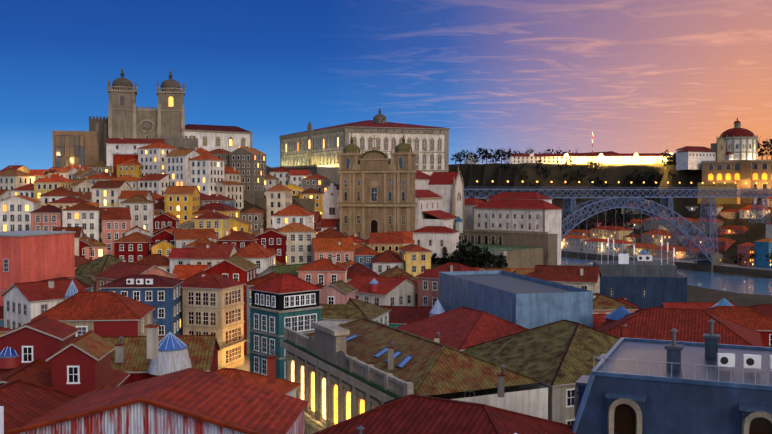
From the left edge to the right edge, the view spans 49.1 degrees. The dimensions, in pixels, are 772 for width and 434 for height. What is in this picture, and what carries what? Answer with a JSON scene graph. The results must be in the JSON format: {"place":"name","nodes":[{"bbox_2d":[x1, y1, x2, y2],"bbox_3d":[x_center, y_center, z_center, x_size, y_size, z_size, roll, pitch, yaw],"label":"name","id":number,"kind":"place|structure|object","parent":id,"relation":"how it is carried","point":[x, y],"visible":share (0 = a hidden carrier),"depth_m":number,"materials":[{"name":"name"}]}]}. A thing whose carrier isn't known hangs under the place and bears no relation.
{"place":"outdoors","nodes":[
{"label":"outdoors","id":0,"kind":"place"},
{"bbox_2d":[184,131,249,151],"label":"building wall","id":1,"kind":"structure","parent":0,"point":[211,140],"depth_m":387.00,"materials":[{"name":"white paint"}]},
{"bbox_2d":[181,124,252,132],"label":"roof","id":2,"kind":"structure","parent":1,"relation":"on","point":[211,127],"depth_m":388.34,"materials":[{"name":"red tile"}]},
{"bbox_2d":[235,354,249,371],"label":"paving","id":3,"kind":"structure","parent":0,"point":[245,366],"depth_m":156.61,"materials":[{"name":"beige stone"}]},
{"bbox_2d":[18,347,303,433],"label":"wall","id":4,"kind":"structure","parent":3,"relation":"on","point":[140,418],"depth_m":39.53,"materials":[{"name":"paint"}]},
{"bbox_2d":[0,260,771,433],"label":"wall","id":5,"kind":"structure","parent":3,"relation":"on","point":[658,281],"depth_m":133.39,"materials":[{"name":"grey paint"}]},
{"bbox_2d":[0,254,771,433],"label":"roof","id":6,"kind":"structure","parent":5,"relation":"on","point":[235,399],"depth_m":75.56,"materials":[{"name":"red tile"}]},
{"bbox_2d":[73,255,771,395],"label":"roof moss","id":7,"kind":"object","parent":6,"relation":"on","point":[532,356],"visible":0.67,"depth_m":89.07,"materials":[{"name":"green plant"}]},
{"bbox_2d":[0,236,771,433],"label":"buildings","id":8,"kind":"structure","parent":3,"relation":"on","point":[61,355],"depth_m":93.38,"materials":[{"name":"beige paint"}]},
{"bbox_2d":[0,137,516,354],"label":"hill wall","id":9,"kind":"structure","parent":0,"point":[226,267],"depth_m":254.12,"materials":[{"name":"white paint"}]},
{"bbox_2d":[0,138,532,299],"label":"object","id":10,"kind":"structure","parent":9,"relation":"on","point":[328,239],"depth_m":246.81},
{"bbox_2d":[0,141,516,334],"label":"houses","id":11,"kind":"structure","parent":0,"point":[37,258],"depth_m":239.96,"materials":[{"name":"white paint"}]},
{"bbox_2d":[52,69,251,166],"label":"cathedral","id":12,"kind":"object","parent":11,"relation":"on","point":[127,118],"depth_m":371.93,"materials":[{"name":"stone"}]},
{"bbox_2d":[169,97,231,145],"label":"lit windows","id":13,"kind":"structure","parent":12,"relation":"attached to","point":[171,104],"depth_m":376.43,"materials":[{"name":"yellow glass"}]},
{"bbox_2d":[3,150,326,261],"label":"lit windows","id":14,"kind":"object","parent":11,"relation":"on","point":[76,214],"visible":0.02,"depth_m":273.93,"materials":[{"name":"yellow glass"}]},
{"bbox_2d":[0,147,533,278],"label":"roof moss","id":15,"kind":"object","parent":11,"relation":"on","point":[242,262],"visible":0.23,"depth_m":251.03,"materials":[{"name":"orange tile"}]},
{"bbox_2d":[254,131,464,254],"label":"church","id":16,"kind":"structure","parent":11,"relation":"on","point":[374,167],"depth_m":321.10,"materials":[{"name":"brown stone"}]},
{"bbox_2d":[180,319,364,424],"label":"lit windows","id":17,"kind":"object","parent":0,"point":[362,403],"visible":0.02,"depth_m":92.85,"materials":[{"name":"yellow glass"}]},
{"bbox_2d":[292,195,302,207],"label":"stairs","id":18,"kind":"structure","parent":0,"point":[296,202],"depth_m":331.63,"materials":[{"name":"grey stone"}]},
{"bbox_2d":[270,108,449,184],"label":"palace","id":19,"kind":"structure","parent":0,"point":[332,173],"depth_m":395.16,"materials":[{"name":"beige stone"}]},
{"bbox_2d":[282,132,444,174],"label":"palace wall","id":20,"kind":"structure","parent":0,"point":[390,136],"depth_m":394.21,"materials":[{"name":"white paint"}]},
{"bbox_2d":[286,137,338,151],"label":"lit windows","id":21,"kind":"structure","parent":20,"relation":"in","point":[323,143],"depth_m":404.42,"materials":[{"name":"yellow glass"}]},
{"bbox_2d":[282,120,449,135],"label":"palace roof","id":22,"kind":"structure","parent":20,"relation":"on","point":[368,123],"depth_m":399.23,"materials":[{"name":"red tile"}]},
{"bbox_2d":[0,0,771,169],"label":"sky","id":23,"kind":"structure","parent":0,"point":[641,76],"materials":[{"name":"blue"}]},
{"bbox_2d":[321,174,462,257],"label":"house walls","id":24,"kind":"structure","parent":0,"point":[424,219],"depth_m":333.09,"materials":[{"name":"white paint"}]},
{"bbox_2d":[321,170,459,232],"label":"roofs","id":25,"kind":"structure","parent":24,"relation":"on","point":[441,177],"depth_m":340.60,"materials":[{"name":"red tile"}]},
{"bbox_2d":[454,216,462,221],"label":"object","id":26,"kind":"object","parent":24,"relation":"on","point":[458,219],"visible":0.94,"depth_m":340.82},
{"bbox_2d":[431,199,561,267],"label":"seminary","id":27,"kind":"structure","parent":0,"point":[546,254],"depth_m":336.66,"materials":[{"name":"beige paint"}]},
{"bbox_2d":[240,163,771,306],"bbox_3d":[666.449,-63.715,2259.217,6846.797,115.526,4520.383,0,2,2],"label":"hillside","id":28,"kind":"structure","parent":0,"point":[484,175],"depth_m":851.91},
{"bbox_2d":[450,118,771,276],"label":"distant buildings","id":29,"kind":"structure","parent":28,"relation":"on","point":[746,171],"depth_m":768.54,"materials":[{"name":"white paint"}]},
{"bbox_2d":[465,199,561,264],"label":"building wall","id":30,"kind":"structure","parent":0,"point":[553,218],"depth_m":354.47,"materials":[{"name":"white paint"}]},
{"bbox_2d":[464,192,561,209],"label":"roof","id":31,"kind":"structure","parent":30,"relation":"on","point":[502,200],"depth_m":366.57,"materials":[{"name":"red tile"}]},
{"bbox_2d":[439,250,771,433],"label":"zinc","id":32,"kind":"object","parent":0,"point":[693,401],"visible":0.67,"depth_m":51.98,"materials":[{"name":"blue metal"}]},
{"bbox_2d":[464,139,771,267],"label":"building walls","id":33,"kind":"structure","parent":0,"point":[685,161],"depth_m":750.77,"materials":[{"name":"white paint"}]},
{"bbox_2d":[510,128,771,252],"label":"roofs","id":34,"kind":"structure","parent":33,"relation":"on","point":[738,132],"depth_m":763.81,"materials":[{"name":"red tile"}]},
{"bbox_2d":[756,238,771,241],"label":"roof","id":35,"kind":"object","parent":33,"relation":"on","point":[765,240],"visible":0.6,"depth_m":616.49,"materials":[{"name":"tile"}]},
{"bbox_2d":[464,187,771,271],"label":"bridge","id":36,"kind":"structure","parent":0,"point":[668,197],"depth_m":619.21,"materials":[{"name":"grey metal"}]},
{"bbox_2d":[551,183,766,188],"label":"street lights","id":37,"kind":"object","parent":36,"relation":"on","point":[631,183],"visible":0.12,"depth_m":582.37},
{"bbox_2d":[476,180,766,183],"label":"street lights","id":38,"kind":"object","parent":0,"point":[619,182],"visible":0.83,"depth_m":596.23},
{"bbox_2d":[561,257,771,294],"bbox_3d":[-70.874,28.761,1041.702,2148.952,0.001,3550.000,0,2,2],"label":"water","id":39,"kind":"structure","parent":0,"point":[733,283],"depth_m":568.33,"materials":[{"name":"blue liquid"}]},
{"bbox_2d":[561,249,771,270],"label":"riverbank","id":40,"kind":"structure","parent":0,"point":[723,264],"depth_m":674.26,"materials":[{"name":"grey stone"}]},
{"bbox_2d":[583,173,771,265],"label":"lit windows","id":41,"kind":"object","parent":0,"point":[737,176],"visible":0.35,"depth_m":732.14,"materials":[{"name":"yellow glass"}]}
]}

